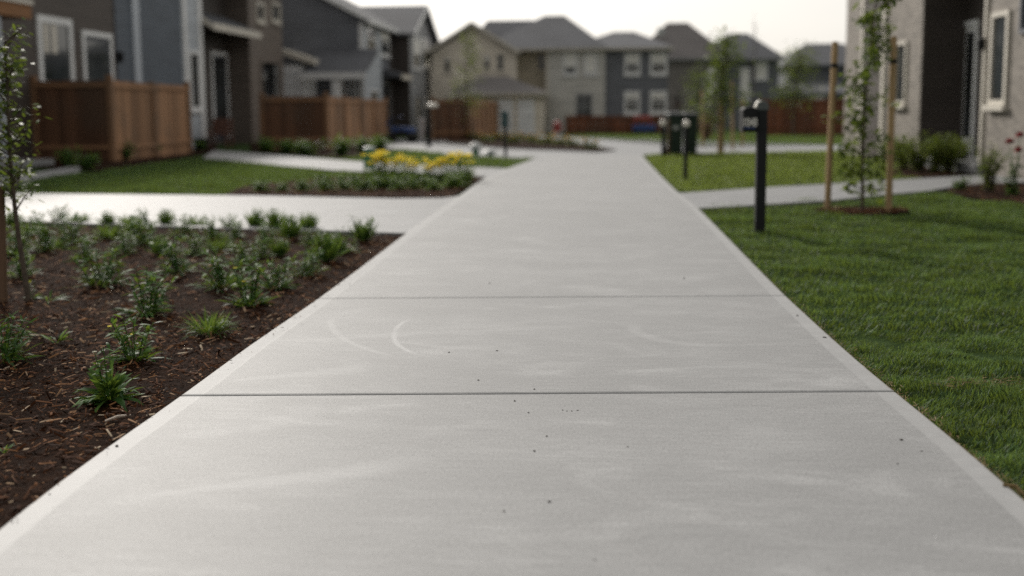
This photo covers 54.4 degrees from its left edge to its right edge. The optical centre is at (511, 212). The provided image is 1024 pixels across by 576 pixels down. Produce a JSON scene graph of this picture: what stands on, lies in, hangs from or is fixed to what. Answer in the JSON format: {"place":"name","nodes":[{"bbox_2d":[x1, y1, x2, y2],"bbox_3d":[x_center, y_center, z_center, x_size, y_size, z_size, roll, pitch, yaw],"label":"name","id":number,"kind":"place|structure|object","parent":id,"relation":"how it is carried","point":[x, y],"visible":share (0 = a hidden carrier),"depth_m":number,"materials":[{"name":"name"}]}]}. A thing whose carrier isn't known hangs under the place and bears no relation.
{"place":"outdoors","nodes":[
{"label":"outdoors","id":0,"kind":"place"},
{"bbox_2d":[0,166,79,184],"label":"porch path","id":1,"kind":"structure","parent":0,"point":[60,171],"depth_m":18.26,"materials":[{"name":"concrete"}]},
{"bbox_2d":[1,157,364,194],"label":"grass","id":2,"kind":"structure","parent":0,"point":[157,171],"depth_m":16.97,"materials":[{"name":"green plant"}]},
{"bbox_2d":[5,193,457,235],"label":"side path","id":3,"kind":"structure","parent":0,"point":[397,216],"depth_m":11.29,"materials":[{"name":"concrete"}]},
{"bbox_2d":[203,150,507,178],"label":"garden path","id":4,"kind":"structure","parent":0,"point":[328,165],"depth_m":21.68,"materials":[{"name":"concrete"}]},
{"bbox_2d":[0,155,1023,575],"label":"sidewalk","id":5,"kind":"structure","parent":0,"point":[702,399],"depth_m":3.46,"materials":[{"name":"concrete"}]},
{"bbox_2d":[0,129,1023,497],"bbox_3d":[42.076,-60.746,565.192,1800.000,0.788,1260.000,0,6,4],"label":"ground","id":6,"kind":"structure","parent":0,"point":[880,341],"depth_m":6.39,"materials":[{"name":"green plant"}]},
{"bbox_2d":[29,75,192,160],"bbox_3d":[-10.299,-2.419,26.169,2.011,2.214,4.983,0,6,4],"label":"wooden fence","id":7,"kind":"object","parent":6,"relation":"on","point":[106,117],"visible":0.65,"depth_m":23.86,"materials":[{"name":"brown wood"}]},
{"bbox_2d":[31,144,217,170],"bbox_3d":[-11.585,-1.709,28.947,5.897,0.242,20.418,-2,7,-17],"label":"garden bed","id":8,"kind":"object","parent":6,"relation":"on","point":[103,165],"visible":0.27,"depth_m":23.45,"materials":[{"name":"brown soil"}]},
{"bbox_2d":[53,144,81,166],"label":"fence plant","id":9,"kind":"object","parent":8,"relation":"on","point":[65,158],"visible":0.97,"depth_m":21.27,"materials":[{"name":"green plant"}]},
{"bbox_2d":[73,150,101,170],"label":"fence plant","id":10,"kind":"object","parent":8,"relation":"on","point":[87,162],"visible":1,"depth_m":19.92,"materials":[{"name":"green plant"}]},
{"bbox_2d":[0,0,283,169],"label":"row house","id":11,"kind":"structure","parent":6,"relation":"on","point":[224,58],"depth_m":31.10,"materials":[{"name":"grey paint"}]},
{"bbox_2d":[35,14,74,80],"bbox_3d":[-11.367,-3.977,24.818,0.062,1.751,1.642,0,6,4],"label":"window","id":12,"kind":"structure","parent":11,"relation":"in","point":[51,66],"depth_m":24.88,"materials":[{"name":"grey glass"}]},
{"bbox_2d":[85,36,110,80],"bbox_3d":[-11.218,-3.290,27.050,0.028,2.892,1.386,0,6,4],"label":"window","id":13,"kind":"structure","parent":11,"relation":"in","point":[97,49],"depth_m":26.93,"materials":[{"name":"grey glass"}]},
{"bbox_2d":[188,50,203,112],"bbox_3d":[-10.646,-4.387,33.512,0.112,2.084,0.970,0,6,4],"label":"window","id":14,"kind":"structure","parent":11,"relation":"in","point":[193,56],"depth_m":33.50,"materials":[{"name":"white glass"}]},
{"bbox_2d":[213,55,228,139],"bbox_3d":[-11.251,-4.428,38.461,0.068,3.188,1.430,0,6,4],"label":"door","id":15,"kind":"structure","parent":11,"relation":"in","point":[219,62],"depth_m":38.45,"materials":[{"name":"black glass"}]},
{"bbox_2d":[260,58,281,96],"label":"window","id":16,"kind":"structure","parent":11,"relation":"in","point":[270,70],"depth_m":41.72,"materials":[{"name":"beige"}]},
{"bbox_2d":[0,224,401,528],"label":"mulch bed","id":17,"kind":"object","parent":6,"relation":"on","point":[47,478],"visible":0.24,"depth_m":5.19,"materials":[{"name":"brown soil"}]},
{"bbox_2d":[0,186,7,301],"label":"stake","id":18,"kind":"object","parent":17,"relation":"on","point":[3,275],"visible":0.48,"depth_m":6.08,"materials":[{"name":"brown wood"}]},
{"bbox_2d":[6,222,34,257],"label":"bed plant","id":19,"kind":"object","parent":17,"relation":"on","point":[14,239],"visible":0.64,"depth_m":8.01,"materials":[{"name":"green plant"}]},
{"bbox_2d":[0,311,44,368],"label":"bed plant","id":20,"kind":"object","parent":17,"relation":"on","point":[13,350],"visible":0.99,"depth_m":4.68,"materials":[{"name":"green plant"}]},
{"bbox_2d":[7,247,43,279],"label":"bed plant","id":21,"kind":"object","parent":17,"relation":"on","point":[18,270],"visible":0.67,"depth_m":6.95,"materials":[{"name":"green plant"}]},
{"bbox_2d":[0,17,52,301],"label":"sapling","id":22,"kind":"object","parent":17,"relation":"on","point":[8,136],"visible":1,"depth_m":5.99,"materials":[{"name":"green plant"}]},
{"bbox_2d":[22,218,77,253],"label":"bed plant","id":23,"kind":"object","parent":17,"relation":"on","point":[45,242],"visible":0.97,"depth_m":8.21,"materials":[{"name":"green plant"}]},
{"bbox_2d":[51,211,93,243],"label":"bed plant","id":24,"kind":"object","parent":17,"relation":"on","point":[69,227],"visible":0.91,"depth_m":8.71,"materials":[{"name":"green plant"}]},
{"bbox_2d":[63,235,108,261],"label":"bed plant","id":25,"kind":"object","parent":17,"relation":"on","point":[84,250],"visible":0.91,"depth_m":7.73,"materials":[{"name":"green plant"}]},
{"bbox_2d":[66,242,131,288],"bbox_3d":[-2.750,0.365,6.614,0.502,0.295,0.458,0,6,4],"label":"bed plant","id":26,"kind":"object","parent":17,"relation":"on","point":[92,280],"visible":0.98,"depth_m":6.63,"materials":[{"name":"green plant"}]},
{"bbox_2d":[87,220,128,240],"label":"bed plant","id":27,"kind":"object","parent":17,"relation":"on","point":[103,234],"visible":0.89,"depth_m":8.95,"materials":[{"name":"green plant"}]},
{"bbox_2d":[73,342,144,411],"bbox_3d":[-1.629,0.681,4.018,0.334,0.290,0.319,-2,6,-12],"label":"bed plant","id":28,"kind":"object","parent":17,"relation":"on","point":[109,387],"visible":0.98,"depth_m":4.02,"materials":[{"name":"green plant"}]},
{"bbox_2d":[107,232,137,254],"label":"bed plant","id":29,"kind":"object","parent":17,"relation":"on","point":[125,247],"visible":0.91,"depth_m":8.04,"materials":[{"name":"green plant"}]},
{"bbox_2d":[99,314,169,367],"bbox_3d":[-1.798,0.606,4.670,0.302,0.282,0.323,5,8,41],"label":"bed plant","id":30,"kind":"object","parent":17,"relation":"on","point":[128,353],"visible":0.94,"depth_m":4.66,"materials":[{"name":"green plant"}]},
{"bbox_2d":[116,215,170,245],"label":"bed plant","id":31,"kind":"object","parent":17,"relation":"on","point":[143,236],"visible":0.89,"depth_m":8.57,"materials":[{"name":"green plant"}]},
{"bbox_2d":[110,264,178,322],"bbox_3d":[-2.093,0.476,5.679,0.439,0.338,0.434,0,6,4],"label":"bed plant","id":32,"kind":"object","parent":17,"relation":"on","point":[148,306],"visible":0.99,"depth_m":5.71,"materials":[{"name":"green plant"}]},
{"bbox_2d":[149,232,198,276],"bbox_3d":[-2.418,0.311,7.137,0.386,0.356,0.418,2,7,18],"label":"bed plant","id":33,"kind":"object","parent":17,"relation":"on","point":[173,259],"visible":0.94,"depth_m":7.08,"materials":[{"name":"green plant"}]},
{"bbox_2d":[160,212,199,236],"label":"bed plant","id":34,"kind":"object","parent":17,"relation":"on","point":[184,219],"visible":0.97,"depth_m":9.19,"materials":[{"name":"green plant"}]},
{"bbox_2d":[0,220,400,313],"bbox_3d":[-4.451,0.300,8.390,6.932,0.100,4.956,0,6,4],"label":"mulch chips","id":35,"kind":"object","parent":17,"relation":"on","point":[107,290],"visible":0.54,"depth_m":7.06,"materials":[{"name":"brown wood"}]},
{"bbox_2d":[174,306,241,339],"bbox_3d":[-1.593,0.591,5.233,0.384,0.189,0.398,-4,7,-31],"label":"bed plant","id":36,"kind":"object","parent":17,"relation":"on","point":[208,324],"visible":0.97,"depth_m":5.21,"materials":[{"name":"green plant"}]},
{"bbox_2d":[190,245,248,293],"bbox_3d":[-1.896,0.383,6.507,0.517,0.316,0.447,0,6,4],"label":"bed plant","id":37,"kind":"object","parent":17,"relation":"on","point":[219,273],"visible":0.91,"depth_m":6.48,"materials":[{"name":"green plant"}]},
{"bbox_2d":[224,238,259,266],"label":"bed plant","id":38,"kind":"object","parent":17,"relation":"on","point":[240,251],"visible":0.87,"depth_m":7.40,"materials":[{"name":"green plant"}]},
{"bbox_2d":[216,256,281,307],"bbox_3d":[-1.567,0.432,5.975,0.404,0.351,0.358,0,6,4],"label":"bed plant","id":39,"kind":"object","parent":17,"relation":"on","point":[251,298],"visible":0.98,"depth_m":5.94,"materials":[{"name":"green plant"}]},
{"bbox_2d":[254,207,293,227],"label":"bed plant","id":40,"kind":"object","parent":17,"relation":"on","point":[273,218],"visible":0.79,"depth_m":9.45,"materials":[{"name":"green plant"}]},
{"bbox_2d":[258,257,297,291],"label":"bed plant","id":41,"kind":"object","parent":17,"relation":"on","point":[277,279],"visible":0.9,"depth_m":6.50,"materials":[{"name":"green plant"}]},
{"bbox_2d":[270,214,304,238],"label":"bed plant","id":42,"kind":"object","parent":17,"relation":"on","point":[292,228],"visible":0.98,"depth_m":8.85,"materials":[{"name":"green plant"}]},
{"bbox_2d":[286,246,327,276],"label":"bed plant","id":43,"kind":"object","parent":17,"relation":"on","point":[306,266],"visible":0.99,"depth_m":6.99,"materials":[{"name":"green plant"}]},
{"bbox_2d":[303,230,352,261],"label":"bed plant","id":44,"kind":"object","parent":17,"relation":"on","point":[331,248],"visible":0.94,"depth_m":7.56,"materials":[{"name":"green plant"}]},
{"bbox_2d":[344,215,384,241],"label":"bed plant","id":45,"kind":"object","parent":17,"relation":"on","point":[363,232],"visible":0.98,"depth_m":8.68,"materials":[{"name":"green plant"}]},
{"bbox_2d":[206,118,233,147],"bbox_3d":[-9.968,-2.680,34.016,0.720,1.050,0.670,0,6,4],"label":"garden chair","id":46,"kind":"object","parent":6,"relation":"on","point":[226,124],"visible":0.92,"depth_m":34.27,"materials":[{"name":"orange wood"}]},
{"bbox_2d":[259,92,387,149],"bbox_3d":[-6.515,-3.266,35.963,2.229,2.021,9.471,0,6,4],"label":"wooden fence","id":47,"kind":"object","parent":6,"relation":"on","point":[345,117],"visible":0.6,"depth_m":31.45,"materials":[{"name":"brown wood"}]},
{"bbox_2d":[251,143,395,157],"bbox_3d":[-6.557,-2.406,35.729,5.459,0.253,22.132,-2,6,-15],"label":"garden bed","id":48,"kind":"object","parent":6,"relation":"on","point":[322,153],"visible":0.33,"depth_m":28.98,"materials":[{"name":"brown soil"}]},
{"bbox_2d":[291,138,326,155],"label":"fence plant","id":49,"kind":"object","parent":48,"relation":"on","point":[303,148],"visible":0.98,"depth_m":26.72,"materials":[{"name":"green plant"}]},
{"bbox_2d":[321,132,359,155],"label":"fence plant","id":50,"kind":"object","parent":48,"relation":"on","point":[341,149],"visible":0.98,"depth_m":26.20,"materials":[{"name":"green plant"}]},
{"bbox_2d":[225,176,481,196],"bbox_3d":[-2.263,-0.421,15.201,3.419,0.052,4.662,0,6,4],"label":"flower bed","id":51,"kind":"object","parent":6,"relation":"on","point":[360,192],"visible":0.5,"depth_m":13.66,"materials":[{"name":"green plant"}]},
{"bbox_2d":[226,175,482,197],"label":"mulch chips","id":52,"kind":"object","parent":51,"relation":"on","point":[384,192],"visible":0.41,"depth_m":13.65,"materials":[{"name":"brown wood"}]},
{"bbox_2d":[368,150,401,179],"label":"yellow flower clump","id":53,"kind":"object","parent":51,"relation":"on","point":[383,152],"visible":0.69,"depth_m":15.70,"materials":[{"name":"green plant"}]},
{"bbox_2d":[449,151,477,182],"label":"yellow flower clump","id":54,"kind":"object","parent":51,"relation":"on","point":[466,155],"visible":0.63,"depth_m":15.53,"materials":[{"name":"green plant"}]},
{"bbox_2d":[281,0,439,136],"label":"slate house","id":55,"kind":"structure","parent":6,"relation":"on","point":[341,48],"depth_m":46.39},
{"bbox_2d":[413,36,421,71],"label":"window","id":56,"kind":"structure","parent":55,"relation":"in","point":[416,41],"depth_m":55.39,"materials":[{"name":"grey glass"}]},
{"bbox_2d":[303,147,533,167],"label":"grass","id":57,"kind":"structure","parent":6,"relation":"on","point":[480,161],"depth_m":23.95,"materials":[{"name":"green plant"}]},
{"bbox_2d":[431,96,498,139],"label":"wooden fence","id":58,"kind":"object","parent":6,"relation":"on","point":[485,121],"visible":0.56,"depth_m":41.71,"materials":[{"name":"brown wood"}]},
{"bbox_2d":[424,16,673,134],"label":"two storey house","id":59,"kind":"structure","parent":6,"relation":"on","point":[542,74],"depth_m":58.72,"materials":[{"name":"beige paint"}]},
{"bbox_2d":[498,99,512,134],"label":"garage door","id":60,"kind":"structure","parent":59,"relation":"in","point":[504,104],"depth_m":53.88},
{"bbox_2d":[517,99,534,134],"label":"garage door","id":61,"kind":"structure","parent":59,"relation":"in","point":[525,107],"depth_m":53.82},
{"bbox_2d":[562,51,577,76],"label":"window","id":62,"kind":"structure","parent":59,"relation":"in","point":[570,58],"depth_m":58.67,"materials":[{"name":"white glass"}]},
{"bbox_2d":[576,93,592,119],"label":"window","id":63,"kind":"structure","parent":59,"relation":"in","point":[584,101],"depth_m":58.87,"materials":[{"name":"grey glass"}]},
{"bbox_2d":[583,53,597,76],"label":"window","id":64,"kind":"structure","parent":59,"relation":"in","point":[590,59],"depth_m":58.59,"materials":[{"name":"white glass"}]},
{"bbox_2d":[623,53,640,75],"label":"window","id":65,"kind":"structure","parent":59,"relation":"in","point":[631,60],"depth_m":58.70,"materials":[{"name":"white glass"}]},
{"bbox_2d":[623,91,640,114],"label":"window","id":66,"kind":"structure","parent":59,"relation":"in","point":[631,98],"depth_m":58.95,"materials":[{"name":"white glass"}]},
{"bbox_2d":[649,91,666,114],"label":"window","id":67,"kind":"structure","parent":59,"relation":"in","point":[658,99],"depth_m":58.83,"materials":[{"name":"white glass"}]},
{"bbox_2d":[649,52,667,75],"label":"window","id":68,"kind":"structure","parent":59,"relation":"in","point":[658,60],"depth_m":58.59,"materials":[{"name":"white glass"}]},
{"bbox_2d":[565,115,664,133],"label":"fence","id":69,"kind":"object","parent":6,"relation":"on","point":[595,124],"visible":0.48,"depth_m":55.78,"materials":[{"name":"red wood"}]},
{"bbox_2d":[632,116,655,133],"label":"car","id":70,"kind":"object","parent":6,"relation":"on","point":[650,128],"visible":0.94,"depth_m":53.29,"materials":[{"name":"blue metal"}]},
{"bbox_2d":[666,112,683,153],"bbox_3d":[4.208,-2.034,25.767,0.431,1.107,0.708,0,6,4],"label":"wheelie bin","id":71,"kind":"object","parent":6,"relation":"on","point":[676,126],"visible":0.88,"depth_m":25.46,"materials":[{"name":"green plastic"}]},
{"bbox_2d":[683,120,689,179],"bbox_3d":[2.783,-0.945,15.924,0.116,1.069,0.114,0,6,4],"label":"path light","id":72,"kind":"object","parent":6,"relation":"on","point":[686,123],"visible":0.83,"depth_m":15.89,"materials":[{"name":"grey metal"}]},
{"bbox_2d":[682,112,699,152],"bbox_3d":[4.642,-2.052,25.985,0.415,1.106,0.708,0,6,4],"label":"wheelie bin","id":73,"kind":"object","parent":6,"relation":"on","point":[692,117],"visible":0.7,"depth_m":25.68,"materials":[{"name":"green plastic"}]},
{"bbox_2d":[680,60,715,119],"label":"tree","id":74,"kind":"object","parent":6,"relation":"on","point":[697,85],"visible":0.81,"depth_m":45.03,"materials":[{"name":"green plant"}]},
{"bbox_2d":[652,23,785,128],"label":"hipped house","id":75,"kind":"structure","parent":6,"relation":"on","point":[688,42],"depth_m":72.79,"materials":[{"name":"grey brick"}]},
{"bbox_2d":[739,68,749,100],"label":"window","id":76,"kind":"structure","parent":75,"relation":"in","point":[744,73],"depth_m":72.81,"materials":[{"name":"white glass"}]},
{"bbox_2d":[687,25,760,152],"bbox_3d":[5.541,-3.210,26.238,1.983,3.353,1.619,-3,7,-23],"label":"staked tree","id":77,"kind":"object","parent":6,"relation":"on","point":[721,86],"visible":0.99,"depth_m":26.10,"materials":[{"name":"green plant"}]},
{"bbox_2d":[739,100,768,235],"bbox_3d":[2.190,-0.357,9.037,0.237,1.310,0.232,0,6,4],"label":"mailbox post","id":78,"kind":"object","parent":6,"relation":"on","point":[754,118],"visible":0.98,"depth_m":8.97,"materials":[{"name":"grey metal"}]},
{"bbox_2d":[752,40,826,134],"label":"loose tree","id":79,"kind":"object","parent":6,"relation":"on","point":[797,67],"visible":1,"depth_m":45.95,"materials":[{"name":"green plant"}]},
{"bbox_2d":[759,98,843,135],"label":"tall fence","id":80,"kind":"object","parent":6,"relation":"on","point":[780,121],"visible":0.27,"depth_m":48.93,"materials":[{"name":"red wood"}]},
{"bbox_2d":[778,43,845,126],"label":"dark house","id":81,"kind":"structure","parent":6,"relation":"on","point":[823,72],"depth_m":79.67,"materials":[{"name":"stone"}]},
{"bbox_2d":[813,206,909,214],"bbox_3d":[3.838,-0.024,10.902,0.904,0.004,0.889,-6,8,-39],"label":"mulch ring","id":82,"kind":"object","parent":6,"relation":"on","point":[892,212],"visible":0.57,"depth_m":10.74,"materials":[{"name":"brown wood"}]},
{"bbox_2d":[824,41,837,209],"bbox_3d":[3.479,-0.888,10.863,0.101,1.924,0.076,0,6,4],"label":"stake","id":83,"kind":"object","parent":82,"relation":"on","point":[831,120],"visible":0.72,"depth_m":10.83,"materials":[{"name":"brown wood"}]},
{"bbox_2d":[819,205,906,214],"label":"mulch chips","id":84,"kind":"object","parent":82,"relation":"on","point":[870,209],"visible":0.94,"depth_m":10.73,"materials":[{"name":"brown wood"}]},
{"bbox_2d":[821,0,905,209],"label":"sapling","id":85,"kind":"object","parent":82,"relation":"on","point":[873,40],"visible":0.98,"depth_m":10.64,"materials":[{"name":"green plant"}]},
{"bbox_2d":[885,36,896,214],"bbox_3d":[4.037,-0.882,10.608,0.079,1.961,0.076,0,6,4],"label":"stake","id":86,"kind":"object","parent":82,"relation":"on","point":[891,122],"visible":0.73,"depth_m":10.58,"materials":[{"name":"brown wood"}]},
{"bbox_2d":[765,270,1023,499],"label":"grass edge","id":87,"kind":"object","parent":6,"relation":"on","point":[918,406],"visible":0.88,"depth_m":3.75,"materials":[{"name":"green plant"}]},
{"bbox_2d":[843,0,1023,179],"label":"brick house","id":88,"kind":"structure","parent":6,"relation":"on","point":[960,68],"depth_m":19.78,"materials":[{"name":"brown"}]},
{"bbox_2d":[895,40,908,108],"bbox_3d":[8.218,-2.905,21.094,0.112,1.418,0.821,0,6,4],"label":"window","id":89,"kind":"structure","parent":88,"relation":"in","point":[902,46],"depth_m":21.02,"materials":[{"name":"white glass"}]},
{"bbox_2d":[961,25,974,154],"bbox_3d":[8.977,-2.389,19.604,0.068,2.522,0.571,0,6,4],"label":"door","id":90,"kind":"structure","parent":88,"relation":"in","point":[970,31],"depth_m":19.60,"materials":[{"name":"black glass"}]},
{"bbox_2d":[982,9,1011,110],"bbox_3d":[7.843,-2.440,16.081,0.112,1.590,0.793,0,6,4],"label":"window","id":91,"kind":"structure","parent":88,"relation":"in","point":[1000,23],"depth_m":16.08,"materials":[{"name":"white glass"}]},
{"bbox_2d":[893,162,973,176],"bbox_3d":[10.319,-0.995,20.428,4.637,0.119,10.539,2,7,21],"label":"shrub bed","id":92,"kind":"object","parent":6,"relation":"on","point":[928,174],"visible":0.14,"depth_m":17.22,"materials":[{"name":"brown soil"}]},
{"bbox_2d":[886,133,921,169],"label":"leafy shrub","id":93,"kind":"object","parent":92,"relation":"on","point":[903,164],"visible":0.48,"depth_m":18.38,"materials":[{"name":"green plant"}]},
{"bbox_2d":[894,129,936,171],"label":"leafy shrub","id":94,"kind":"object","parent":92,"relation":"on","point":[918,162],"visible":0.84,"depth_m":17.70,"materials":[{"name":"green plant"}]},
{"bbox_2d":[916,131,956,172],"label":"leafy shrub","id":95,"kind":"object","parent":92,"relation":"on","point":[937,156],"visible":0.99,"depth_m":17.30,"materials":[{"name":"green plant"}]},
{"bbox_2d":[929,134,971,171],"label":"leafy shrub","id":96,"kind":"object","parent":92,"relation":"on","point":[950,165],"visible":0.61,"depth_m":17.66,"materials":[{"name":"green plant"}]},
{"bbox_2d":[946,183,1023,203],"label":"rose bed","id":97,"kind":"object","parent":6,"relation":"on","point":[980,195],"visible":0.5,"depth_m":12.92,"materials":[{"name":"brown soil"}]},
{"bbox_2d":[968,142,1008,192],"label":"upright shrub","id":98,"kind":"object","parent":97,"relation":"on","point":[989,179],"visible":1,"depth_m":12.94,"materials":[{"name":"green plant"}]},
{"bbox_2d":[999,132,1023,195],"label":"red flower plant","id":99,"kind":"object","parent":97,"relation":"on","point":[1010,191],"visible":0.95,"depth_m":12.61,"materials":[{"name":"green plant"}]},
{"bbox_2d":[349,0,846,55],"label":"sky","id":100,"kind":"structure","parent":0,"point":[778,21],"materials":[{"name":"white"}]},
{"bbox_2d":[354,135,842,158],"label":"road","id":101,"kind":"structure","parent":0,"point":[643,147],"depth_m":30.45,"materials":[{"name":"concrete"}]},
{"bbox_2d":[385,116,417,141],"bbox_3d":[-4.319,-3.231,38.901,1.190,1.037,0.570,0,6,4],"label":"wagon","id":102,"kind":"object","parent":101,"relation":"on","point":[407,130],"visible":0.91,"depth_m":38.66,"materials":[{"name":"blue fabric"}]},
{"bbox_2d":[448,134,615,150],"bbox_3d":[-0.421,-3.043,41.699,4.702,0.347,28.384,-1,6,-5],"label":"island bed","id":103,"kind":"object","parent":101,"relation":"on","point":[524,144],"visible":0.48,"depth_m":34.26,"materials":[{"name":"brown soil"}]},
{"bbox_2d":[445,23,489,141],"bbox_3d":[-1.699,-4.939,38.253,1.778,4.546,1.533,0,6,4],"label":"thin tree","id":104,"kind":"object","parent":103,"relation":"on","point":[466,80],"visible":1,"depth_m":38.18,"materials":[{"name":"green plant"}]},
{"bbox_2d":[565,131,842,145],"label":"grass","id":105,"kind":"structure","parent":0,"point":[783,138],"depth_m":43.78,"materials":[{"name":"green plant"}]},
{"bbox_2d":[644,149,923,192],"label":"grass","id":106,"kind":"structure","parent":0,"point":[725,160],"depth_m":18.76,"materials":[{"name":"green plant"}]},
{"bbox_2d":[680,175,1023,211],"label":"front path","id":107,"kind":"structure","parent":0,"point":[775,196],"depth_m":12.92,"materials":[{"name":"concrete"}]},
{"bbox_2d":[699,188,1023,336],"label":"grass","id":108,"kind":"structure","parent":0,"point":[971,211],"depth_m":7.64,"materials":[{"name":"green plant"}]},
{"bbox_2d":[826,327,1023,498],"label":"grass","id":109,"kind":"structure","parent":0,"point":[954,430],"depth_m":4.22,"materials":[{"name":"green plant"}]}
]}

